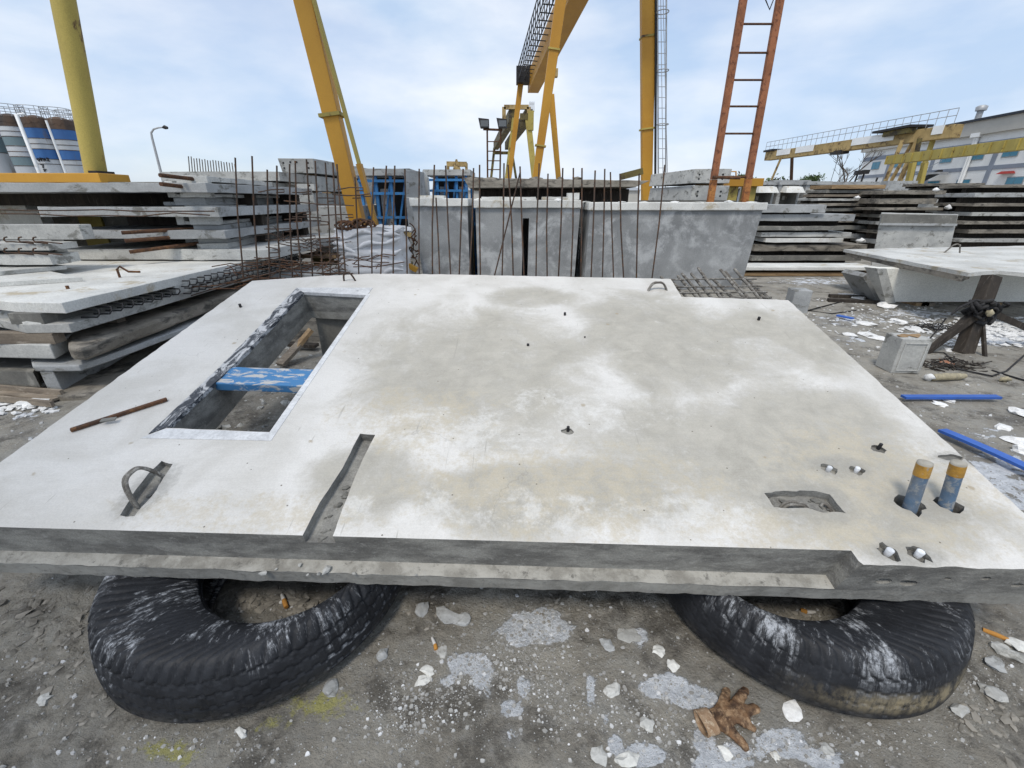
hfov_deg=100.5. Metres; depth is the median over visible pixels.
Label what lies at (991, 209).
timber bearer
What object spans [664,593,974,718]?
truck tyre
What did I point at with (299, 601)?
soil clods
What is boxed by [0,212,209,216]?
loose bar
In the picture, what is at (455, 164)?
gantry crane
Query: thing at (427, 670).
concrete chunk
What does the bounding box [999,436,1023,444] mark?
foam piece
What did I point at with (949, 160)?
window
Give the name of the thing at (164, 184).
steel pipe
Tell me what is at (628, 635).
concrete chunk
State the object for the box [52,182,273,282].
concrete wall panel
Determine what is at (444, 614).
concrete chunk
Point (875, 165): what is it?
window
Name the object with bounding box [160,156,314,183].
comb panel
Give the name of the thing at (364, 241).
scrap bag
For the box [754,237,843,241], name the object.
stacked panel
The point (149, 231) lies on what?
steel pipe
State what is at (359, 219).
rusty shackle
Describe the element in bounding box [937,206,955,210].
timber bearer
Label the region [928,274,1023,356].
timber prop
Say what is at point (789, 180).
upright panel
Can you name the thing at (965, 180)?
window
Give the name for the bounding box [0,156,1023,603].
precast panel
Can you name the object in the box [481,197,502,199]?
mortar pad
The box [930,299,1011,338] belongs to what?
strap bundle
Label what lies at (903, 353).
concrete cube
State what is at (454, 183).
formwork rack
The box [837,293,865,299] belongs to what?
foam piece
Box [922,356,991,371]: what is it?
wire shreds
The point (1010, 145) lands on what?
gantry crane
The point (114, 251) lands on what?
stacked panel
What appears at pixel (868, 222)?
stacked panel
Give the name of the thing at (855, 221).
stacked panel
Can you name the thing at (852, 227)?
stacked panel
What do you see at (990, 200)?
timber bearer
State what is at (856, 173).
yard floodlight
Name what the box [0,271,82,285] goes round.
thin slab
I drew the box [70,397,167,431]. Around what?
steel bar
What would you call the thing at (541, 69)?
gantry crane
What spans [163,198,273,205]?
stacked panel
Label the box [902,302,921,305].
timber packer
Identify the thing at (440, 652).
concrete chunk
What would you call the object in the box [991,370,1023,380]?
black cable
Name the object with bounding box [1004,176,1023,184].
window
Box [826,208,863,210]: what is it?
stacked panel
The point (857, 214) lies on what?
stacked panel
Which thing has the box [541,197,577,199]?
mortar pad
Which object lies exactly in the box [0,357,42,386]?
slab
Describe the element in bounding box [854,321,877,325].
foam piece
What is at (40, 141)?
cement silo
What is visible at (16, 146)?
cement silo
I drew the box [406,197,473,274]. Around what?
wall tub
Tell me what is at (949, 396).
blue strip
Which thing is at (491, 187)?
dark slab
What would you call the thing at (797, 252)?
timber bearer
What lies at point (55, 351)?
slab
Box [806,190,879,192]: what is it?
stacked panel
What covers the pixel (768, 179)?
leafy tree
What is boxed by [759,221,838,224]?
timber bearer
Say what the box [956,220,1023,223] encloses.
stacked panel
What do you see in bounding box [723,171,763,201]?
yellow platform
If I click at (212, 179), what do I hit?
stacked panel
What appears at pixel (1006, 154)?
window
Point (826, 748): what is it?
concrete chunk
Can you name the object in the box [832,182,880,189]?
upright panel
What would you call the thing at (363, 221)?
rusty shackle
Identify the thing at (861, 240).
foam scrap
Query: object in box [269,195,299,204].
timber bearer
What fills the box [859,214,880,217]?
stacked panel
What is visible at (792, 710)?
concrete chunk
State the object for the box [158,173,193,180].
steel pipe
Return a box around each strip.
[744,270,866,275]
[746,263,875,269]
[836,314,853,318]
[900,394,1002,398]
[937,429,1023,469]
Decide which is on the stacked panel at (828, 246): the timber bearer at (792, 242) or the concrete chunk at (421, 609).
the timber bearer at (792, 242)
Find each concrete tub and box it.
[298,205,378,263]
[639,200,735,201]
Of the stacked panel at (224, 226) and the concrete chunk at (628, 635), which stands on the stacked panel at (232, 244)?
the stacked panel at (224, 226)
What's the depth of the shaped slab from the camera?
3.90 m
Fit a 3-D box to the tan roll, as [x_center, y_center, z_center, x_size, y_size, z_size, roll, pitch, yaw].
[4.185,-0.067,4.109,0.427,0.088,0.087,-2,23,-5]
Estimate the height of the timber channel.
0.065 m
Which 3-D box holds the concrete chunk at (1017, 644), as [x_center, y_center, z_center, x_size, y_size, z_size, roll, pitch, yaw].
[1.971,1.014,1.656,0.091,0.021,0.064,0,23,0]
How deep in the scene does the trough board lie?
7.77 m
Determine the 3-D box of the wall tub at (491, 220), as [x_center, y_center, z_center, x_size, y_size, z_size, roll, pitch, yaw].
[0.267,-2.947,8.780,2.035,1.634,1.690,0,23,0]
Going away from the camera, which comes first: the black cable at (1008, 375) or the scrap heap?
the black cable at (1008, 375)
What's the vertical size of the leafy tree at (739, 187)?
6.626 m
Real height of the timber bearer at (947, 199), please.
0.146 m
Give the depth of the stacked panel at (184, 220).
5.90 m
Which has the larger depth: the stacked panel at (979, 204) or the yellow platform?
the yellow platform
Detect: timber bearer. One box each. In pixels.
[0,194,257,205]
[126,214,266,224]
[141,233,269,241]
[265,212,307,220]
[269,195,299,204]
[284,228,308,234]
[746,270,863,270]
[748,260,844,262]
[750,251,845,253]
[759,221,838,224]
[759,241,827,242]
[762,213,809,213]
[771,230,827,230]
[810,201,850,202]
[816,197,853,197]
[818,193,853,193]
[823,189,870,189]
[825,211,850,212]
[826,206,853,207]
[838,223,855,224]
[843,238,853,242]
[863,210,925,213]
[865,233,876,238]
[866,243,874,248]
[867,204,917,206]
[867,217,879,220]
[867,224,878,228]
[870,195,927,197]
[917,186,938,187]
[937,197,956,202]
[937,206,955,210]
[944,189,961,192]
[950,242,1023,246]
[953,233,1023,236]
[955,206,1023,211]
[955,224,1023,228]
[956,197,1023,202]
[957,216,1023,219]
[961,188,1023,192]
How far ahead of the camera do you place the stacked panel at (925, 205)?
14.57 m
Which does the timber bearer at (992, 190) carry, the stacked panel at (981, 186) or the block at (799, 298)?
the stacked panel at (981, 186)
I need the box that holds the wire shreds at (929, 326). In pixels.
[899,322,952,333]
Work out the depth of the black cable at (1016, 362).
4.30 m
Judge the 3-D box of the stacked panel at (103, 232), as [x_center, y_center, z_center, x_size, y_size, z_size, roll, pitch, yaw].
[-5.147,-2.655,7.226,2.518,0.122,3.228,0,23,0]
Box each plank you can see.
[276,339,307,366]
[287,328,313,363]
[287,341,318,347]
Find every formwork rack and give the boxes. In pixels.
[355,169,415,251]
[423,169,474,198]
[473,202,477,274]
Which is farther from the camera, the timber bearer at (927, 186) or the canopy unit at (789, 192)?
the canopy unit at (789, 192)
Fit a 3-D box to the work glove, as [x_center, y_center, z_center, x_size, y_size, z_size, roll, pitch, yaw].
[0.735,1.107,1.412,0.250,0.052,0.160,-13,26,-27]
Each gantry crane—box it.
[0,0,378,244]
[446,159,467,168]
[490,102,534,177]
[507,0,668,199]
[763,107,963,180]
[884,138,1023,183]
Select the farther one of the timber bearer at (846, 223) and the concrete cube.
the timber bearer at (846, 223)
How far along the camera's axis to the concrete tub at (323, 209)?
11.13 m
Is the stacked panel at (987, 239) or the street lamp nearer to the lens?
the stacked panel at (987, 239)
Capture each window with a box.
[871,161,880,169]
[939,158,952,163]
[956,179,970,182]
[971,155,984,160]
[1001,151,1019,157]
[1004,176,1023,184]
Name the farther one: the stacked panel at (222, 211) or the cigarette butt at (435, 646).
the stacked panel at (222, 211)
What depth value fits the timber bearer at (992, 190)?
11.89 m
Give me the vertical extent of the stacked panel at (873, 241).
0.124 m
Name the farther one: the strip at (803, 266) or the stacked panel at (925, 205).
the stacked panel at (925, 205)
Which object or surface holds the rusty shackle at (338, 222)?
on the scrap bag
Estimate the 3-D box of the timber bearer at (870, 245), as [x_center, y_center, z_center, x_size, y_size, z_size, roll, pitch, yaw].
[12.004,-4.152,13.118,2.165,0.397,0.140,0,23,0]
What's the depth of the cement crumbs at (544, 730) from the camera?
1.47 m
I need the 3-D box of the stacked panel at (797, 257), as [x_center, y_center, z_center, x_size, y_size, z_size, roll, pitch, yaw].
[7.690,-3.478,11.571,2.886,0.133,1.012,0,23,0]
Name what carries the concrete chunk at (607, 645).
on the ground
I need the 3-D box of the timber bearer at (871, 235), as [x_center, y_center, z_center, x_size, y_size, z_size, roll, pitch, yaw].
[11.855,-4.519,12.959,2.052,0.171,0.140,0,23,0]
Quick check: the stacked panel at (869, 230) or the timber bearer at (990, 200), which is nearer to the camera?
the timber bearer at (990, 200)
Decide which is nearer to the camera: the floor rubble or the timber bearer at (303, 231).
the floor rubble
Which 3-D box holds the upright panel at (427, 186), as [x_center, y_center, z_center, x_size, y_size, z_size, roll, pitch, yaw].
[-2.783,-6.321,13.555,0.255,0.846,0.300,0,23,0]
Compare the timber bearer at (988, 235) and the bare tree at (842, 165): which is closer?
the timber bearer at (988, 235)
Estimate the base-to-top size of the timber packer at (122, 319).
0.092 m
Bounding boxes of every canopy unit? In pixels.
[738,181,778,203]
[772,181,804,204]
[797,181,832,203]
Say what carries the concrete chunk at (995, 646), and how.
on the ground
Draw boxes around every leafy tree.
[731,171,756,201]
[766,173,790,180]
[800,173,824,180]
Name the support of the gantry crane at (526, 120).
on the ground
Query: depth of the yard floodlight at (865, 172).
40.21 m
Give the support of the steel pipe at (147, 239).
on the stacked panel at (103, 232)
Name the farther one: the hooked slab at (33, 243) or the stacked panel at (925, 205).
the stacked panel at (925, 205)
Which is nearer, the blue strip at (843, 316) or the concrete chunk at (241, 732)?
the concrete chunk at (241, 732)
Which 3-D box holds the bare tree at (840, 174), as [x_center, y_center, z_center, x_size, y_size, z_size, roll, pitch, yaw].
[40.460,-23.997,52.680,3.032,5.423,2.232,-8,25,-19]
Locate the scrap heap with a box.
[391,222,417,264]
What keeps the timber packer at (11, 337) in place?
on the slab at (55, 351)
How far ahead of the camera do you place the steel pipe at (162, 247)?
5.75 m
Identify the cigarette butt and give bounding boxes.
[280,593,288,608]
[431,637,437,650]
[800,608,815,613]
[982,627,1009,640]
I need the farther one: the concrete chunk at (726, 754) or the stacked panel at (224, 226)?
the stacked panel at (224, 226)
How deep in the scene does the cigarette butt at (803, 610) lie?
1.78 m
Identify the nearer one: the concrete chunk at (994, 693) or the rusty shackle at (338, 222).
the concrete chunk at (994, 693)
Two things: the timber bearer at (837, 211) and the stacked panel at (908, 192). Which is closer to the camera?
the stacked panel at (908, 192)
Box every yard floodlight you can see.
[853,171,863,181]
[860,170,869,181]
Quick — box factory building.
[857,105,1023,184]
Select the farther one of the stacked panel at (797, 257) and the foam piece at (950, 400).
the stacked panel at (797, 257)
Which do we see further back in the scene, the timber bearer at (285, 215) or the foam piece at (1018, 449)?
the timber bearer at (285, 215)
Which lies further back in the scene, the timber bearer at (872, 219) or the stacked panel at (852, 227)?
the stacked panel at (852, 227)
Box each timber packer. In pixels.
[0,331,66,343]
[106,317,125,322]
[695,184,723,185]
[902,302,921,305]
[921,302,934,305]
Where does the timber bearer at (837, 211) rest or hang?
on the stacked panel at (857, 214)
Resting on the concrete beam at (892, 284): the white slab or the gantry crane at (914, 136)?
the white slab
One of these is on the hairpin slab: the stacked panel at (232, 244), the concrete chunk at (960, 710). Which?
the stacked panel at (232, 244)
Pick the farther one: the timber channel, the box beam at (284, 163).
the box beam at (284, 163)
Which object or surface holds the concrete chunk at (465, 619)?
on the ground
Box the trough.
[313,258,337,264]
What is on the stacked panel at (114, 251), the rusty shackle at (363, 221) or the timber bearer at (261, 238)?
the timber bearer at (261, 238)
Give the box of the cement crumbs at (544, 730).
[0,304,1023,767]
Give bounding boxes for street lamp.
[150,125,167,181]
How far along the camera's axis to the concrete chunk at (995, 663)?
1.57 m
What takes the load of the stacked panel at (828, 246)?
on the timber bearer
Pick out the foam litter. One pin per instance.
(1013, 334)
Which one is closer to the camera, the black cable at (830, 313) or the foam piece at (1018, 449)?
the foam piece at (1018, 449)
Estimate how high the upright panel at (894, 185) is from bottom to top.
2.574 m
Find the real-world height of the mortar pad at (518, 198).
0.060 m
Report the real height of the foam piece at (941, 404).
0.025 m
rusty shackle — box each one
[334,220,351,229]
[338,220,354,229]
[346,221,363,229]
[350,218,368,227]
[358,220,376,227]
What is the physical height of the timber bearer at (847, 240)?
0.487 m
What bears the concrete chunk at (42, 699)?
on the ground
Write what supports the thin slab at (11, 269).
on the thin slab at (45, 277)
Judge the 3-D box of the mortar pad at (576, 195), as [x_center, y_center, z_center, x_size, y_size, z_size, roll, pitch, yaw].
[1.142,-3.519,7.985,0.210,0.129,0.254,0,23,0]
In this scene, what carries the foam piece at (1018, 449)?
on the ground
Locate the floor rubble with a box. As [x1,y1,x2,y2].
[216,346,320,430]
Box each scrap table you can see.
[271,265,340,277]
[292,275,324,341]
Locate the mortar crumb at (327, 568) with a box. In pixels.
[322,565,330,574]
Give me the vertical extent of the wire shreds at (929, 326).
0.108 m
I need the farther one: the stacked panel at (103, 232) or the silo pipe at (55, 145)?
the silo pipe at (55, 145)
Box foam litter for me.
[0,298,1023,416]
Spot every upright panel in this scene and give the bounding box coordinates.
[403,171,424,258]
[422,170,429,194]
[769,180,810,180]
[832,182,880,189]
[879,181,917,190]
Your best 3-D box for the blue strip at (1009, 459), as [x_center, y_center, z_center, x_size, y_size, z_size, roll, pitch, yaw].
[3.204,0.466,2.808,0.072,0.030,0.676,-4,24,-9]
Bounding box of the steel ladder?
[706,0,784,201]
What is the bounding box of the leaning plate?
[841,269,879,299]
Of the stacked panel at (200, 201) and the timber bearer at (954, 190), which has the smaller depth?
the stacked panel at (200, 201)
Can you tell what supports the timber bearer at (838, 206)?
on the stacked panel at (839, 209)
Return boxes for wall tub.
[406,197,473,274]
[474,198,580,276]
[574,200,767,289]
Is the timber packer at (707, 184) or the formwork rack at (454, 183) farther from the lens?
the formwork rack at (454, 183)
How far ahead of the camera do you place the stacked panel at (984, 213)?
11.77 m
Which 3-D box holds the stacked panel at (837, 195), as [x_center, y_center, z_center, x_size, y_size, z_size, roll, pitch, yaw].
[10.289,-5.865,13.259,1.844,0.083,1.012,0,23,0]
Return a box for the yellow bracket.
[389,225,417,272]
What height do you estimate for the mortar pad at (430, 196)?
0.058 m
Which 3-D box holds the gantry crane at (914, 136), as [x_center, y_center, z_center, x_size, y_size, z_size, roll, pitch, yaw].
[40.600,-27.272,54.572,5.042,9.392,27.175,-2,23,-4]
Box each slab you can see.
[0,236,77,249]
[0,248,81,264]
[0,253,301,333]
[0,264,66,274]
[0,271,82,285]
[0,328,76,358]
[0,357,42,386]
[31,311,208,388]
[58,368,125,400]
[69,283,240,359]
[464,178,648,201]
[843,243,1023,281]
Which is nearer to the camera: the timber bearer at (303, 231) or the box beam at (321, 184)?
the timber bearer at (303, 231)
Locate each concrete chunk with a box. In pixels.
[36,692,53,705]
[235,726,246,738]
[322,678,338,697]
[376,648,387,661]
[414,675,431,686]
[415,602,428,617]
[419,665,434,675]
[436,606,459,625]
[436,645,446,658]
[455,612,470,626]
[590,745,607,766]
[599,638,614,651]
[603,682,619,697]
[614,750,639,767]
[617,628,641,642]
[640,716,654,732]
[652,644,664,657]
[667,659,679,672]
[717,745,732,761]
[770,750,780,760]
[782,699,802,721]
[820,742,834,755]
[950,703,969,717]
[977,682,1008,701]
[984,655,1006,672]
[988,641,1009,653]
[999,648,1023,662]
[1004,637,1023,651]
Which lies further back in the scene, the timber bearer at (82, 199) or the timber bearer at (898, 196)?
the timber bearer at (898, 196)
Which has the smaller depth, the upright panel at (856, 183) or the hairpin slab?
the hairpin slab
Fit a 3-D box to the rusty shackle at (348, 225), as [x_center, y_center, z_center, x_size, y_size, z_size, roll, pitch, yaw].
[-2.552,-2.590,6.956,0.296,0.160,0.128,-8,25,-18]
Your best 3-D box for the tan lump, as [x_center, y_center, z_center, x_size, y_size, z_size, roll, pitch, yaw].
[4.727,-0.043,4.088,0.094,0.068,0.066,8,25,18]
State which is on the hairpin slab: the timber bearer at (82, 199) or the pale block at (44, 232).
the pale block at (44, 232)
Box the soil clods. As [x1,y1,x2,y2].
[0,576,1023,767]
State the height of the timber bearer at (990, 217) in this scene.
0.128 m
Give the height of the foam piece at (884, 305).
0.104 m
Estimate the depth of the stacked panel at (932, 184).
14.03 m
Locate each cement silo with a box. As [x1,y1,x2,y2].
[0,103,36,172]
[0,134,15,172]
[13,104,63,172]
[38,106,83,172]
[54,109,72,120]
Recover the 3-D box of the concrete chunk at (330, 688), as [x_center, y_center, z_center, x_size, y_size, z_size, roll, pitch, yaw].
[-0.650,1.089,1.523,0.060,0.017,0.072,0,23,0]
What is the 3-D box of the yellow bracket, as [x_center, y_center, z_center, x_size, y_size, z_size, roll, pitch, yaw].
[-1.956,-2.251,7.738,0.473,1.187,0.150,0,23,0]
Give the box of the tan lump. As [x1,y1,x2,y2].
[999,376,1011,381]
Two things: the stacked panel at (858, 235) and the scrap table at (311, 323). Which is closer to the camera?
the scrap table at (311, 323)
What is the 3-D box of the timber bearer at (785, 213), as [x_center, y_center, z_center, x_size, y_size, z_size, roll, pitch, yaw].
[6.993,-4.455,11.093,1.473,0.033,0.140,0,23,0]
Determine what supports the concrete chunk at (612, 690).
on the ground
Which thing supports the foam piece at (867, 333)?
on the ground
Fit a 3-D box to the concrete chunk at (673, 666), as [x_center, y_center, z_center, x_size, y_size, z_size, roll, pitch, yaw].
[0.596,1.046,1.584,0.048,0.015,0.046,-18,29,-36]
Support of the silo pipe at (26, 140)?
on the ground
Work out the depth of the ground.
1.54 m
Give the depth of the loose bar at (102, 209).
5.60 m
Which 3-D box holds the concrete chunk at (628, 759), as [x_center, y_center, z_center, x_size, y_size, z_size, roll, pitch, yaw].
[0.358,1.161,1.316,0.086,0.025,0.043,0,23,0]
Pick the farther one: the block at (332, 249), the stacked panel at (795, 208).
the stacked panel at (795, 208)
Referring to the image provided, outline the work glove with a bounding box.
[693,686,760,751]
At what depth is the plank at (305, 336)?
4.53 m
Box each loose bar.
[0,209,214,211]
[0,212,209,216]
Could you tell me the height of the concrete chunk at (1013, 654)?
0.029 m
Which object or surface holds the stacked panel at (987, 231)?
on the timber bearer
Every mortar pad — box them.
[420,195,445,198]
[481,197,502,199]
[504,197,535,199]
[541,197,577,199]
[567,193,578,199]
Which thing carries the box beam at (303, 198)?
on the concrete tub at (323, 209)
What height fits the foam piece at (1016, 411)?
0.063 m
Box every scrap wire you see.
[194,254,403,289]
[256,226,355,273]
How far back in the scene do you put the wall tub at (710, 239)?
7.89 m
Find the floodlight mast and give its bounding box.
[478,118,506,177]
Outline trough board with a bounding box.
[298,251,339,257]
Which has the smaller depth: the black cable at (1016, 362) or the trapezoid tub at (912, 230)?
the black cable at (1016, 362)
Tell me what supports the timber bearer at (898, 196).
on the stacked panel at (897, 201)
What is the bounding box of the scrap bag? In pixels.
[331,224,411,274]
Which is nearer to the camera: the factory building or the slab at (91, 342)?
the slab at (91, 342)
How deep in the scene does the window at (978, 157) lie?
46.63 m
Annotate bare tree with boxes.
[828,146,885,181]
[834,167,856,181]
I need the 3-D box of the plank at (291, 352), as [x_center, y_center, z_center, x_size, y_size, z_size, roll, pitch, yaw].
[-2.310,-0.340,4.474,0.100,0.202,0.370,9,25,20]
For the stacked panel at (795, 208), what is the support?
on the timber bearer
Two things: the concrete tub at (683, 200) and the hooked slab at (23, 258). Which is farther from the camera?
the concrete tub at (683, 200)
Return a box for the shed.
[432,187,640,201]
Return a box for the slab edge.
[0,310,15,318]
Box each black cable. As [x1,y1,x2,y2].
[808,302,856,313]
[932,355,1023,376]
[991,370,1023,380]
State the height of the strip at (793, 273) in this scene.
0.077 m
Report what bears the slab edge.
on the hairpin slab
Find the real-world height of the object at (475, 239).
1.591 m
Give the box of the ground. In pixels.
[0,204,1023,767]
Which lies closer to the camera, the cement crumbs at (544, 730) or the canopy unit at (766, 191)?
the cement crumbs at (544, 730)
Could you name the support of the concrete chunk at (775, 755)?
on the ground
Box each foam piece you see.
[14,398,48,408]
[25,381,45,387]
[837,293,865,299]
[842,332,857,336]
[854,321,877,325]
[857,331,875,335]
[866,335,884,340]
[877,301,897,308]
[889,318,907,323]
[903,326,924,332]
[931,400,947,407]
[942,399,955,402]
[994,423,1012,430]
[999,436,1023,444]
[1008,407,1023,416]
[1010,444,1023,455]
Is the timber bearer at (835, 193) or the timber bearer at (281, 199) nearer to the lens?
the timber bearer at (281, 199)
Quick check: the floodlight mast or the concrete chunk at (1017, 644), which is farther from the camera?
the floodlight mast
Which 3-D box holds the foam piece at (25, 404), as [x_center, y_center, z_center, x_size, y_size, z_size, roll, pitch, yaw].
[-4.067,0.165,3.609,0.230,0.084,0.178,-21,31,-40]
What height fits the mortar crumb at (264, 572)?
0.012 m
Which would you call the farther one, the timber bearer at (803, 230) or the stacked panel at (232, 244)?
the timber bearer at (803, 230)
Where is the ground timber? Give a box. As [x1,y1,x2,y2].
[827,298,880,303]
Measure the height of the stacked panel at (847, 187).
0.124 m
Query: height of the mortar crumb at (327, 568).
0.029 m
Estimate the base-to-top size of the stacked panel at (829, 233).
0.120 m
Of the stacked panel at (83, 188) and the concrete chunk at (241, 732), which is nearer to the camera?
the concrete chunk at (241, 732)
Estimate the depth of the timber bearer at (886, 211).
12.62 m
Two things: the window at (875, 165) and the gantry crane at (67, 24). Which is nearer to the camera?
the gantry crane at (67, 24)
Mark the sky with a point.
(227, 80)
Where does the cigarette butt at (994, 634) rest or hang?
on the ground
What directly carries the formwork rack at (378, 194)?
on the ground
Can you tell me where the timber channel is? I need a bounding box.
[0,385,64,406]
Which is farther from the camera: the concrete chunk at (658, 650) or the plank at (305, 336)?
the plank at (305, 336)
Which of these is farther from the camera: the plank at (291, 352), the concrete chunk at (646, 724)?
the plank at (291, 352)
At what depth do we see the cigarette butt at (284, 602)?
1.83 m
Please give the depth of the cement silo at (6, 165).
62.48 m
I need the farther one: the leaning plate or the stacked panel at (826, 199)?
the stacked panel at (826, 199)
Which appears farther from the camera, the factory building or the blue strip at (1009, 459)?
the factory building
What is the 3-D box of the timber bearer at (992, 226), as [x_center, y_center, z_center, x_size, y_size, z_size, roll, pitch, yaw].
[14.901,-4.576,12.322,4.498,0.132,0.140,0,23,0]
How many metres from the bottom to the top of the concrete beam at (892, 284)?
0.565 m
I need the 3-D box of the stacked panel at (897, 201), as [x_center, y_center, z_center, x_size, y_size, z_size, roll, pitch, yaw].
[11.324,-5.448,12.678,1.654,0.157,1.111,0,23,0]
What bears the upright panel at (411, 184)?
on the ground
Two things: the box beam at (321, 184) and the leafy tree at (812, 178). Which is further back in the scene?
the leafy tree at (812, 178)
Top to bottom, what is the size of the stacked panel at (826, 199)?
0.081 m
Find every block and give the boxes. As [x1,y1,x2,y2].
[0,206,58,223]
[0,224,94,263]
[316,236,335,251]
[785,288,812,312]
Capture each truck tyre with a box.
[87,575,401,723]
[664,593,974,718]
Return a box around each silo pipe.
[14,112,40,172]
[45,120,66,172]
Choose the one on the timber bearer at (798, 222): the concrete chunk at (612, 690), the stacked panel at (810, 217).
the stacked panel at (810, 217)
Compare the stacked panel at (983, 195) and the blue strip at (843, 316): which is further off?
the stacked panel at (983, 195)
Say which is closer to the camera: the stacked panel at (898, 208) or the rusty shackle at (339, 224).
the rusty shackle at (339, 224)
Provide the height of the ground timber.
0.050 m
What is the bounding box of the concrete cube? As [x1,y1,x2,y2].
[875,333,932,373]
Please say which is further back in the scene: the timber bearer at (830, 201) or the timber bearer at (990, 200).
the timber bearer at (830, 201)
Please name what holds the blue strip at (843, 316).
on the ground
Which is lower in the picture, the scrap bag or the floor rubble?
the floor rubble
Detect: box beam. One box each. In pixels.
[278,158,371,179]
[294,176,371,191]
[299,193,375,204]
[648,186,729,199]
[649,169,731,185]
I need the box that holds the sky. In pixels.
[0,0,1023,199]
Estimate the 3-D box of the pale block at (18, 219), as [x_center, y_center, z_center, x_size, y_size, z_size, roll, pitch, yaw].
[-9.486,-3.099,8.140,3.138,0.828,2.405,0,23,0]
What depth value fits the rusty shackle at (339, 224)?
6.92 m
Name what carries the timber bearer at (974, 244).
on the ground
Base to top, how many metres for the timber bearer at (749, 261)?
0.132 m
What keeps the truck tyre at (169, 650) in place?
on the ground
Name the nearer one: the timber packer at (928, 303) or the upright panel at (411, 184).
the timber packer at (928, 303)
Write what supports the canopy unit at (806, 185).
on the ground
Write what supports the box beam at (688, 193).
on the concrete tub at (683, 200)
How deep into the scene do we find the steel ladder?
8.57 m
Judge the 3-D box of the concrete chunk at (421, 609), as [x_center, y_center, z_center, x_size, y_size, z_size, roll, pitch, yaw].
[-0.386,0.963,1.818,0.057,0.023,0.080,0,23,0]
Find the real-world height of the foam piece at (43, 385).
0.084 m
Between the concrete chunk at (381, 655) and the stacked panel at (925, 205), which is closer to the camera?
the concrete chunk at (381, 655)
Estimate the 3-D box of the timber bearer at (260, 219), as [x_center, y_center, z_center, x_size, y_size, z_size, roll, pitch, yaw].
[-5.097,-2.663,6.895,2.163,0.165,0.140,0,23,0]
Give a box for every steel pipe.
[121,227,193,234]
[124,236,169,242]
[129,242,197,253]
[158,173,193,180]
[159,182,182,187]
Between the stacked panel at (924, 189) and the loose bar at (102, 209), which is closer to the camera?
the loose bar at (102, 209)
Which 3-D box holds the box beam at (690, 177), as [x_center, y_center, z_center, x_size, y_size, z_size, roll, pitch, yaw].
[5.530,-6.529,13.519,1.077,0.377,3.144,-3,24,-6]
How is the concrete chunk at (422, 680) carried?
on the ground
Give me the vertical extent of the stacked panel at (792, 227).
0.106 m
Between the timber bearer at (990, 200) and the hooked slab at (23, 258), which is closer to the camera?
the hooked slab at (23, 258)
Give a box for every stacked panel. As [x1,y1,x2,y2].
[0,182,311,194]
[36,204,318,216]
[67,233,333,259]
[92,221,320,238]
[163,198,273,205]
[164,175,294,197]
[175,204,281,224]
[185,218,282,242]
[196,231,283,260]
[749,254,860,260]
[751,242,866,250]
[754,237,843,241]
[755,230,851,236]
[757,225,844,230]
[760,213,855,220]
[762,204,826,212]
[797,198,861,200]
[799,203,866,205]
[803,194,870,196]
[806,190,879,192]
[810,185,885,189]
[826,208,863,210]
[831,225,867,229]
[834,213,862,215]
[837,233,866,238]
[838,219,866,222]
[847,207,943,210]
[850,229,877,232]
[850,238,875,243]
[851,198,936,203]
[854,190,946,194]
[857,220,879,224]
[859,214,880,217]
[902,183,984,186]
[909,188,943,189]
[918,199,938,206]
[933,211,1023,215]
[934,203,1023,206]
[935,193,1023,196]
[939,185,1023,188]
[951,237,1023,241]
[954,228,1023,233]
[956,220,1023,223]
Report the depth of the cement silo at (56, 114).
64.44 m
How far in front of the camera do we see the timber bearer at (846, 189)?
13.07 m
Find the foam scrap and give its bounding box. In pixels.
[855,238,865,242]
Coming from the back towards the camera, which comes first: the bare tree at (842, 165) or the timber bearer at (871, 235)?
the bare tree at (842, 165)
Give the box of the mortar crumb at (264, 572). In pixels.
[258,570,266,575]
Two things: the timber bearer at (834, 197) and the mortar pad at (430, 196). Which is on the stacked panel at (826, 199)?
the timber bearer at (834, 197)
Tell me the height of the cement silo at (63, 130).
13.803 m
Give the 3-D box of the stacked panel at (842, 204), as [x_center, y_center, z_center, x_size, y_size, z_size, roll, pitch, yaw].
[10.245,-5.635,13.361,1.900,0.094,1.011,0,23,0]
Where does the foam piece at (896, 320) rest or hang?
on the ground
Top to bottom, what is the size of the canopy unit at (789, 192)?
2.362 m
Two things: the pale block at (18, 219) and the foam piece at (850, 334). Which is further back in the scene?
the pale block at (18, 219)
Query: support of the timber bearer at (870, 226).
on the stacked panel at (869, 230)
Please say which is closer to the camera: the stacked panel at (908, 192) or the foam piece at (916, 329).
the foam piece at (916, 329)
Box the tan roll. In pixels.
[924,373,967,380]
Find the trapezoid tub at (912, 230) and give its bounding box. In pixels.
[871,212,957,266]
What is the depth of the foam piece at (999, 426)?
3.22 m
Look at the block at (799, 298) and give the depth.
6.51 m
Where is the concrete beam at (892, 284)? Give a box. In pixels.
[864,267,1023,302]

